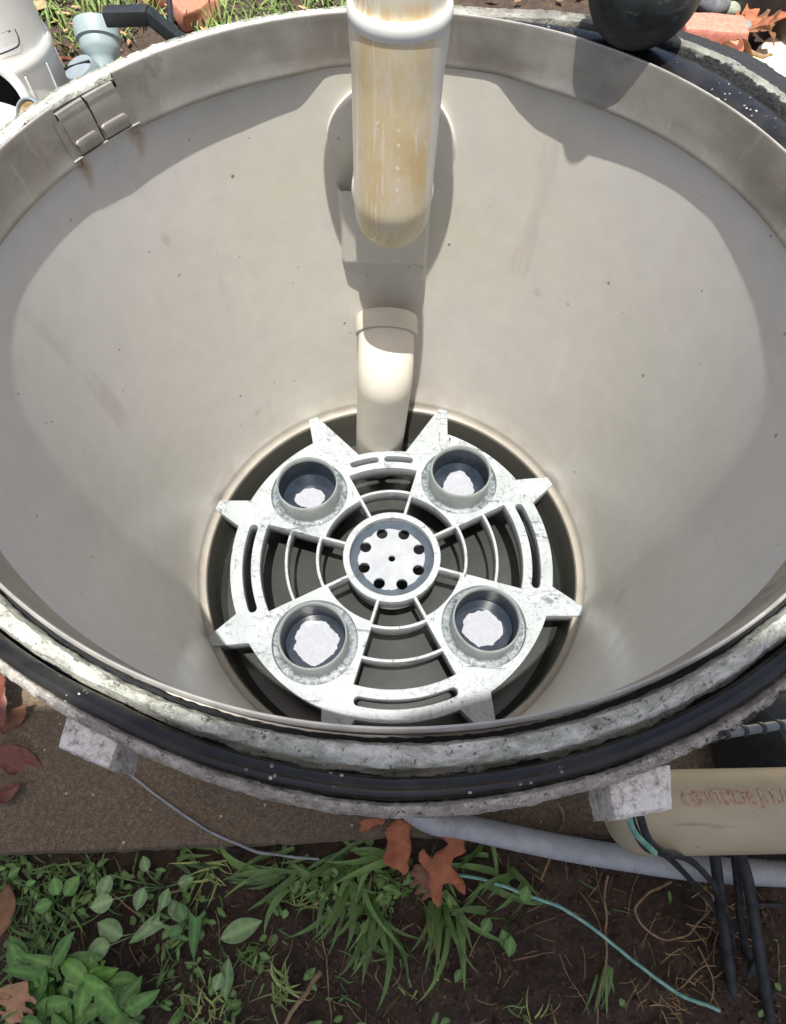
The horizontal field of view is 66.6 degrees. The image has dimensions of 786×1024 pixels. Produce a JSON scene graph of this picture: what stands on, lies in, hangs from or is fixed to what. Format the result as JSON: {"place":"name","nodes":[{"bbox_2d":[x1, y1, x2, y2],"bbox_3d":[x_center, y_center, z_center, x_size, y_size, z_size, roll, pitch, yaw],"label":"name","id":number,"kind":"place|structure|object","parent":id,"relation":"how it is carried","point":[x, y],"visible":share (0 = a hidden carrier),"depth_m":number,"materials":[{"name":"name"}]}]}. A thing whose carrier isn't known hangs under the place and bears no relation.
{"place":"outdoors","nodes":[
{"label":"outdoors","id":0,"kind":"place"},
{"bbox_2d":[34,0,345,66],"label":"lawn grass","id":1,"kind":"structure","parent":0,"point":[274,9],"depth_m":1.80,"materials":[{"name":"green plant"}]},
{"bbox_2d":[0,0,785,1023],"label":"ground","id":2,"kind":"structure","parent":0,"point":[552,966],"depth_m":0.76,"materials":[{"name":"soil"}]},
{"bbox_2d":[0,881,15,936],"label":"dead leaf","id":3,"kind":"object","parent":2,"relation":"on","point":[7,911],"visible":1,"depth_m":0.75,"materials":[{"name":"brown plant"}]},
{"bbox_2d":[0,980,36,1023],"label":"dead leaf","id":4,"kind":"object","parent":2,"relation":"on","point":[15,997],"visible":1,"depth_m":0.69,"materials":[{"name":"brown plant"}]},
{"bbox_2d":[0,853,51,893],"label":"grass tuft","id":5,"kind":"object","parent":2,"relation":"on","point":[8,860],"visible":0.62,"depth_m":0.78,"materials":[{"name":"green plant"}]},
{"bbox_2d":[0,0,68,127],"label":"feeder housing","id":6,"kind":"object","parent":2,"relation":"on","point":[32,70],"visible":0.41,"depth_m":0.75,"materials":[{"name":"white plastic"}]},
{"bbox_2d":[63,55,99,81],"bbox_3d":[-0.401,-0.576,0.869,0.092,0.159,0.047,-35,68,-17],"label":"grey cap fitting","id":7,"kind":"object","parent":6,"relation":"attached to","point":[78,66],"visible":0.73,"depth_m":0.80,"materials":[{"name":"plastic"}]},
{"bbox_2d":[72,12,121,66],"bbox_3d":[-0.397,-0.576,0.843,0.059,0.172,0.180,-7,63,-4],"label":"grey bell fitting","id":8,"kind":"object","parent":6,"relation":"attached to","point":[99,42],"visible":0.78,"depth_m":0.81,"materials":[{"name":"plastic"}]},
{"bbox_2d":[102,0,184,40],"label":"valve lever","id":9,"kind":"object","parent":8,"relation":"attached to","point":[130,15],"visible":0.75,"depth_m":0.72,"materials":[{"name":"black plastic"}]},
{"bbox_2d":[0,898,75,1023],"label":"grass tuft","id":10,"kind":"object","parent":2,"relation":"on","point":[37,931],"visible":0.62,"depth_m":0.75,"materials":[{"name":"green plant"}]},
{"bbox_2d":[32,0,45,9],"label":"dead leaf","id":11,"kind":"object","parent":2,"relation":"on","point":[40,4],"visible":0.64,"depth_m":1.83,"materials":[{"name":"brown plant"}]},
{"bbox_2d":[8,867,79,912],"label":"weed","id":12,"kind":"object","parent":2,"relation":"on","point":[69,887],"visible":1,"depth_m":0.76,"materials":[{"name":"green plant"}]},
{"bbox_2d":[21,965,72,1023],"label":"weed","id":13,"kind":"object","parent":2,"relation":"on","point":[56,1003],"visible":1,"depth_m":0.69,"materials":[{"name":"green plant"}]},
{"bbox_2d":[0,869,101,968],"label":"grass tuft","id":14,"kind":"object","parent":2,"relation":"on","point":[19,901],"visible":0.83,"depth_m":0.76,"materials":[{"name":"green plant"}]},
{"bbox_2d":[0,931,103,1020],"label":"weed","id":15,"kind":"object","parent":2,"relation":"on","point":[20,959],"visible":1,"depth_m":0.71,"materials":[{"name":"green plant"}]},
{"bbox_2d":[60,56,73,59],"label":"dead leaf","id":16,"kind":"object","parent":2,"relation":"on","point":[66,57],"visible":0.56,"depth_m":1.69,"materials":[{"name":"red plant"}]},
{"bbox_2d":[22,852,124,942],"bbox_3d":[-0.410,0.483,0.767,0.132,0.034,0.121,-5,62,-3],"label":"grass tuft","id":17,"kind":"object","parent":2,"relation":"on","point":[80,865],"visible":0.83,"depth_m":0.78,"materials":[{"name":"green plant"}]},
{"bbox_2d":[51,978,97,1023],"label":"weed","id":18,"kind":"object","parent":2,"relation":"on","point":[88,1014],"visible":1,"depth_m":0.69,"materials":[{"name":"green plant"}]},
{"bbox_2d":[57,955,137,1015],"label":"weed","id":19,"kind":"object","parent":2,"relation":"on","point":[84,984],"visible":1,"depth_m":0.70,"materials":[{"name":"green plant"}]},
{"bbox_2d":[109,893,140,916],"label":"twig","id":20,"kind":"object","parent":2,"relation":"on","point":[125,904],"visible":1,"depth_m":0.75,"materials":[{"name":"brown wood"}]},
{"bbox_2d":[97,975,159,1023],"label":"weed","id":21,"kind":"object","parent":2,"relation":"on","point":[131,1001],"visible":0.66,"depth_m":0.69,"materials":[{"name":"green plant"}]},
{"bbox_2d":[87,888,170,961],"bbox_3d":[-0.322,0.515,0.745,0.112,0.041,0.044,-21,64,-11],"label":"weed","id":22,"kind":"object","parent":2,"relation":"on","point":[110,930],"visible":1,"depth_m":0.73,"materials":[{"name":"green plant"}]},
{"bbox_2d":[91,856,193,921],"bbox_3d":[-0.314,0.478,0.765,0.117,0.041,0.064,6,62,3],"label":"weed","id":23,"kind":"object","parent":2,"relation":"on","point":[103,901],"visible":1,"depth_m":0.75,"materials":[{"name":"green plant"}]},
{"bbox_2d":[141,0,166,9],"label":"brick chip","id":24,"kind":"object","parent":2,"relation":"on","point":[161,4],"visible":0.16,"depth_m":1.84,"materials":[{"name":"red brick"}]},
{"bbox_2d":[168,902,205,960],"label":"weed","id":25,"kind":"object","parent":2,"relation":"on","point":[181,911],"visible":1,"depth_m":0.74,"materials":[{"name":"green plant"}]},
{"bbox_2d":[172,0,221,32],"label":"broken brick","id":26,"kind":"object","parent":2,"relation":"on","point":[184,18],"visible":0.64,"depth_m":1.77,"materials":[{"name":"brick"}]},
{"bbox_2d":[175,847,221,887],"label":"grass tuft","id":27,"kind":"object","parent":2,"relation":"on","point":[188,856],"visible":0.93,"depth_m":0.79,"materials":[{"name":"green plant"}]},
{"bbox_2d":[169,848,235,927],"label":"grass tuft","id":28,"kind":"object","parent":2,"relation":"on","point":[215,864],"visible":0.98,"depth_m":0.78,"materials":[{"name":"green plant"}]},
{"bbox_2d":[174,960,236,1023],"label":"grass tuft","id":29,"kind":"object","parent":2,"relation":"on","point":[210,1002],"visible":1,"depth_m":0.72,"materials":[{"name":"green plant"}]},
{"bbox_2d":[212,918,261,1000],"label":"weed","id":30,"kind":"object","parent":2,"relation":"on","point":[239,930],"visible":1,"depth_m":0.73,"materials":[{"name":"green plant"}]},
{"bbox_2d":[216,939,274,969],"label":"grass tuft","id":31,"kind":"object","parent":2,"relation":"on","point":[239,953],"visible":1,"depth_m":0.74,"materials":[{"name":"green plant"}]},
{"bbox_2d":[219,846,309,933],"bbox_3d":[-0.173,0.474,0.762,0.132,0.029,0.107,1,62,0],"label":"grass tuft","id":32,"kind":"object","parent":2,"relation":"on","point":[273,874],"visible":0.97,"depth_m":0.76,"materials":[{"name":"green plant"}]},
{"bbox_2d":[248,954,311,1023],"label":"grass tuft","id":33,"kind":"object","parent":2,"relation":"on","point":[287,987],"visible":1,"depth_m":0.73,"materials":[{"name":"green plant"}]},
{"bbox_2d":[51,0,520,57],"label":"leaf litter","id":34,"kind":"object","parent":2,"relation":"on","point":[128,40],"visible":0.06,"depth_m":1.79,"materials":[{"name":"brown plant"}]},
{"bbox_2d":[284,969,322,1023],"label":"twig","id":35,"kind":"object","parent":2,"relation":"on","point":[313,980],"visible":1,"depth_m":0.72,"materials":[{"name":"brown wood"}]},
{"bbox_2d":[285,880,332,909],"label":"grass tuft","id":36,"kind":"object","parent":2,"relation":"on","point":[305,906],"visible":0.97,"depth_m":0.77,"materials":[{"name":"green plant"}]},
{"bbox_2d":[318,899,331,1022],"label":"twig","id":37,"kind":"object","parent":2,"relation":"on","point":[327,969],"visible":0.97,"depth_m":0.73,"materials":[{"name":"brown wood"}]},
{"bbox_2d":[284,851,396,955],"bbox_3d":[-0.075,0.495,0.753,0.141,0.052,0.112,-12,63,-7],"label":"grass tuft","id":38,"kind":"object","parent":2,"relation":"on","point":[339,908],"visible":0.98,"depth_m":0.76,"materials":[{"name":"green plant"}]},
{"bbox_2d":[322,840,387,894],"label":"grass tuft","id":39,"kind":"object","parent":2,"relation":"on","point":[372,859],"visible":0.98,"depth_m":0.77,"materials":[{"name":"green plant"}]},
{"bbox_2d":[0,441,715,855],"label":"equipment slab","id":40,"kind":"structure","parent":2,"relation":"on","point":[64,801],"depth_m":0.79,"materials":[{"name":"concrete"}]},
{"bbox_2d":[0,673,7,733],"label":"dead leaf","id":41,"kind":"object","parent":40,"relation":"on","point":[3,705],"visible":0.97,"depth_m":0.81,"materials":[{"name":"red plant"}]},
{"bbox_2d":[0,782,23,803],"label":"dead leaf","id":42,"kind":"object","parent":40,"relation":"on","point":[8,792],"visible":1,"depth_m":0.78,"materials":[{"name":"brown plant"}]},
{"bbox_2d":[4,704,26,732],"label":"dead leaf","id":43,"kind":"object","parent":40,"relation":"on","point":[15,718],"visible":0.91,"depth_m":0.83,"materials":[{"name":"brown plant"}]},
{"bbox_2d":[0,744,43,774],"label":"dead leaf","id":44,"kind":"object","parent":40,"relation":"on","point":[14,759],"visible":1,"depth_m":0.81,"materials":[{"name":"red plant"}]},
{"bbox_2d":[128,774,318,859],"bbox_3d":[-0.240,0.403,0.787,0.302,0.038,0.029,21,64,10],"label":"grey wire","id":45,"kind":"object","parent":40,"relation":"on","point":[210,831],"visible":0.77,"depth_m":0.78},
{"bbox_2d":[359,818,384,831],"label":"dead oak leaf","id":46,"kind":"object","parent":40,"relation":"on","point":[366,824],"visible":0.98,"depth_m":0.77,"materials":[{"name":"brown plant"}]},
{"bbox_2d":[0,5,785,820],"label":"filter tank","id":47,"kind":"object","parent":40,"relation":"on","point":[582,277],"visible":0.88,"depth_m":0.57,"materials":[{"name":"plastic"}]},
{"bbox_2d":[355,307,417,477],"bbox_3d":[-0.015,-0.170,0.888,0.093,0.306,0.122,1,62,0],"label":"bottom pipe","id":48,"kind":"object","parent":47,"relation":"attached to","point":[386,336],"visible":1,"depth_m":0.79,"materials":[{"name":"beige plastic"}]},
{"bbox_2d":[0,20,785,800],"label":"rubber gasket","id":49,"kind":"object","parent":47,"relation":"on","point":[768,120],"visible":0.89,"depth_m":0.25,"materials":[{"name":"black rubber"}]},
{"bbox_2d":[588,0,700,50],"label":"rubber stopper","id":50,"kind":"object","parent":49,"relation":"on","point":[633,25],"visible":1,"depth_m":0.47,"materials":[{"name":"black rubber"}]},
{"bbox_2d":[208,409,581,725],"bbox_3d":[-0.002,0.064,0.843,0.527,0.073,0.526,1,62,0],"label":"grid plate","id":51,"kind":"object","parent":47,"relation":"in","point":[309,648],"visible":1,"depth_m":0.83,"materials":[{"name":"white plastic"}]},
{"bbox_2d":[346,0,453,248],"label":"standpipe","id":52,"kind":"object","parent":47,"relation":"attached to","point":[398,52],"visible":1,"depth_m":0.48,"materials":[{"name":"plastic"}]},
{"bbox_2d":[721,719,785,739],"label":"corrugated hose","id":53,"kind":"object","parent":47,"relation":"attached to","point":[778,725],"visible":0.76,"depth_m":0.54,"materials":[{"name":"plastic"}]},
{"bbox_2d":[382,819,411,875],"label":"dead oak leaf","id":54,"kind":"object","parent":40,"relation":"on","point":[396,854],"visible":1,"depth_m":0.76,"materials":[{"name":"brown plant"}]},
{"bbox_2d":[540,801,564,880],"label":"twig","id":55,"kind":"object","parent":40,"relation":"on","point":[562,823],"visible":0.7,"depth_m":0.78,"materials":[{"name":"brown wood"}]},
{"bbox_2d":[403,815,785,887],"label":"conduit","id":56,"kind":"object","parent":40,"relation":"on","point":[576,850],"visible":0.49,"depth_m":0.74,"materials":[{"name":"grey plastic"}]},
{"bbox_2d":[710,693,785,768],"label":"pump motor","id":57,"kind":"object","parent":40,"relation":"on","point":[767,750],"visible":0.15,"depth_m":0.69,"materials":[{"name":"black plastic"}]},
{"bbox_2d":[328,893,424,1010],"bbox_3d":[-0.022,0.539,0.735,0.105,0.037,0.093,32,66,15],"label":"grass tuft","id":58,"kind":"object","parent":2,"relation":"on","point":[371,937],"visible":0.94,"depth_m":0.74,"materials":[{"name":"green plant"}]},
{"bbox_2d":[0,840,780,1023],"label":"seedlings","id":59,"kind":"object","parent":2,"relation":"on","point":[391,888],"visible":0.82,"depth_m":0.76,"materials":[{"name":"green plant"}]},
{"bbox_2d":[0,854,784,1023],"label":"soil crumbs","id":60,"kind":"object","parent":2,"relation":"on","point":[514,926],"visible":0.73,"depth_m":0.75,"materials":[{"name":"brown soil"}]},
{"bbox_2d":[1,846,785,1023],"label":"dry stems","id":61,"kind":"object","parent":2,"relation":"on","point":[551,1009],"visible":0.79,"depth_m":0.75,"materials":[{"name":"plant"}]},
{"bbox_2d":[396,959,451,999],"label":"grass tuft","id":62,"kind":"object","parent":2,"relation":"on","point":[410,985],"visible":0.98,"depth_m":0.73,"materials":[{"name":"green plant"}]},
{"bbox_2d":[410,864,443,900],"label":"dead oak leaf","id":63,"kind":"object","parent":2,"relation":"on","point":[420,873],"visible":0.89,"depth_m":0.76,"materials":[{"name":"brown plant"}]},
{"bbox_2d":[419,837,465,907],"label":"dead oak leaf","id":64,"kind":"object","parent":2,"relation":"on","point":[439,868],"visible":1,"depth_m":0.75,"materials":[{"name":"brown plant"}]},
{"bbox_2d":[411,883,516,1002],"bbox_3d":[0.062,0.533,0.735,0.133,0.044,0.138,-41,70,-19],"label":"grass tuft","id":65,"kind":"object","parent":2,"relation":"on","point":[437,918],"visible":0.93,"depth_m":0.75,"materials":[{"name":"green plant"}]},
{"bbox_2d":[450,844,545,915],"bbox_3d":[0.123,0.475,0.771,0.130,0.045,0.091,-14,63,-8],"label":"grass tuft","id":66,"kind":"object","parent":2,"relation":"on","point":[509,875],"visible":0.97,"depth_m":0.77,"materials":[{"name":"green plant"}]},
{"bbox_2d":[481,885,531,956],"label":"weed","id":67,"kind":"object","parent":2,"relation":"on","point":[507,942],"visible":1,"depth_m":0.74,"materials":[{"name":"green plant"}]},
{"bbox_2d":[503,987,549,1023],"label":"grass tuft","id":68,"kind":"object","parent":2,"relation":"on","point":[526,1018],"visible":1,"depth_m":0.72,"materials":[{"name":"green plant"}]},
{"bbox_2d":[458,873,719,1012],"bbox_3d":[0.224,0.521,0.752,0.374,0.018,0.034,21,64,10],"label":"green wire","id":69,"kind":"object","parent":2,"relation":"on","point":[643,968],"visible":0.9,"depth_m":0.74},
{"bbox_2d":[582,964,613,1014],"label":"grass tuft","id":70,"kind":"object","parent":2,"relation":"on","point":[606,984],"visible":1,"depth_m":0.73,"materials":[{"name":"green plant"}]},
{"bbox_2d":[597,875,608,1023],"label":"twig","id":71,"kind":"object","parent":2,"relation":"on","point":[604,900],"visible":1,"depth_m":0.74,"materials":[{"name":"brown wood"}]},
{"bbox_2d":[634,880,709,940],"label":"twig","id":72,"kind":"object","parent":2,"relation":"on","point":[647,893],"visible":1,"depth_m":0.76,"materials":[{"name":"brown wood"}]},
{"bbox_2d":[632,817,717,924],"bbox_3d":[0.300,0.374,0.601,0.275,0.394,0.029,26,65,12],"label":"black cable","id":73,"kind":"object","parent":2,"relation":"on","point":[690,879],"visible":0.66,"depth_m":0.61,"materials":[{"name":"black rubber"}]},
{"bbox_2d":[626,818,657,855],"bbox_3d":[0.195,0.256,0.470,0.048,0.060,0.007,30,66,14],"label":"teal wire","id":74,"kind":"object","parent":73,"relation":"hanging from","point":[652,850],"visible":0.93,"depth_m":0.47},
{"bbox_2d":[636,953,715,1023],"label":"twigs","id":75,"kind":"object","parent":2,"relation":"on","point":[657,1004],"visible":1,"depth_m":0.72,"materials":[{"name":"brown wood"}]},
{"bbox_2d":[636,816,736,956],"bbox_3d":[0.313,0.381,0.605,0.283,0.395,0.036,28,65,13],"label":"black cable","id":76,"kind":"object","parent":2,"relation":"on","point":[662,850],"visible":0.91,"depth_m":0.58,"materials":[{"name":"black rubber"}]},
{"bbox_2d":[680,965,716,987],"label":"twig","id":77,"kind":"object","parent":2,"relation":"on","point":[688,980],"visible":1,"depth_m":0.73,"materials":[{"name":"brown wood"}]},
{"bbox_2d":[697,946,713,1003],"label":"twig","id":78,"kind":"object","parent":2,"relation":"on","point":[710,973],"visible":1,"depth_m":0.73,"materials":[{"name":"brown wood"}]},
{"bbox_2d":[680,13,748,49],"bbox_3d":[0.913,-1.371,1.726,0.177,0.078,0.109,6,62,3],"label":"garden brick","id":79,"kind":"object","parent":2,"relation":"on","point":[718,28],"visible":0.4,"depth_m":1.68,"materials":[{"name":"brick"}]},
{"bbox_2d":[698,0,730,13],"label":"stone","id":80,"kind":"object","parent":2,"relation":"on","point":[715,6],"visible":0.68,"depth_m":1.83,"materials":[{"name":"grey stone"}]},
{"bbox_2d":[682,882,752,967],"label":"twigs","id":81,"kind":"object","parent":2,"relation":"on","point":[705,911],"visible":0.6,"depth_m":0.76,"materials":[{"name":"brown wood"}]},
{"bbox_2d":[709,855,738,1002],"bbox_3d":[0.395,0.509,0.706,0.019,0.222,0.236,-18,64,-10],"label":"black cable","id":82,"kind":"object","parent":2,"relation":"on","point":[723,927],"visible":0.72,"depth_m":0.71,"materials":[{"name":"black rubber"}]},
{"bbox_2d":[722,39,738,45],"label":"dead leaf","id":83,"kind":"object","parent":2,"relation":"on","point":[728,43],"visible":0.77,"depth_m":1.66,"materials":[{"name":"brown plant"}]},
{"bbox_2d":[726,1,740,14],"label":"stone","id":84,"kind":"object","parent":2,"relation":"on","point":[735,7],"visible":0.35,"depth_m":1.84,"materials":[{"name":"stone"}]},
{"bbox_2d":[730,855,752,961],"bbox_3d":[0.435,0.530,0.732,0.031,0.239,0.248,-17,64,-9],"label":"black cable","id":85,"kind":"object","parent":2,"relation":"on","point":[739,905],"visible":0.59,"depth_m":0.71,"materials":[{"name":"black rubber"}]},
{"bbox_2d":[745,19,753,40],"bbox_3d":[1.023,-1.427,1.782,0.096,0.067,0.077,1,62,0],"label":"stone","id":86,"kind":"object","parent":2,"relation":"on","point":[748,23],"visible":0.18,"depth_m":1.75,"materials":[{"name":"grey stone"}]},
{"bbox_2d":[736,3,762,26],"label":"dead leaf","id":87,"kind":"object","parent":86,"relation":"on","point":[750,15],"visible":0.57,"depth_m":1.75,"materials":[{"name":"brown plant"}]},
{"bbox_2d":[749,9,781,32],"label":"dead leaf","id":88,"kind":"object","parent":86,"relation":"on","point":[764,15],"visible":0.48,"depth_m":1.72,"materials":[{"name":"brown plant"}]},
{"bbox_2d":[751,11,785,32],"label":"dead leaf","id":89,"kind":"object","parent":88,"relation":"on","point":[782,15],"visible":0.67,"depth_m":1.72,"materials":[{"name":"brown plant"}]},
{"bbox_2d":[747,953,756,979],"bbox_3d":[0.427,0.597,0.740,0.016,0.056,0.108,30,66,14],"label":"black cable","id":90,"kind":"object","parent":2,"relation":"on","point":[751,972],"visible":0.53,"depth_m":0.74,"materials":[{"name":"black rubber"}]},
{"bbox_2d":[734,855,776,1023],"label":"black cable","id":91,"kind":"object","parent":2,"relation":"on","point":[753,912],"visible":0.88,"depth_m":0.69,"materials":[{"name":"black rubber"}]},
{"bbox_2d":[731,0,785,45],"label":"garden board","id":92,"kind":"object","parent":2,"relation":"on","point":[779,26],"visible":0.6,"depth_m":1.76,"materials":[{"name":"brown wood"}]},
{"bbox_2d":[758,902,784,907],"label":"black cable","id":93,"kind":"object","parent":2,"relation":"on","point":[773,904],"visible":0.64,"depth_m":0.78,"materials":[{"name":"black rubber"}]},
{"bbox_2d":[605,767,785,856],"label":"drain pipe","id":94,"kind":"object","parent":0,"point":[727,811],"visible":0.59,"depth_m":0.55,"materials":[{"name":"beige plastic"}]},
{"bbox_2d":[753,37,785,76],"bbox_3d":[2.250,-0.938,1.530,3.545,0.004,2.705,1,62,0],"label":"stone","id":95,"kind":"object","parent":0,"point":[776,61],"depth_m":1.72,"materials":[{"name":"white stone"}]},
{"bbox_2d":[736,34,751,54],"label":"dead leaf","id":96,"kind":"object","parent":95,"relation":"on","point":[747,47],"visible":0.74,"depth_m":1.66,"materials":[{"name":"brown plant"}]},
{"bbox_2d":[751,49,772,58],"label":"twig","id":97,"kind":"object","parent":95,"relation":"on","point":[758,55],"visible":0.95,"depth_m":1.67,"materials":[{"name":"brown wood"}]},
{"bbox_2d":[750,20,775,45],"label":"dead leaf","id":98,"kind":"object","parent":95,"relation":"on","point":[762,26],"visible":1,"depth_m":1.69,"materials":[{"name":"brown plant"}]}
]}

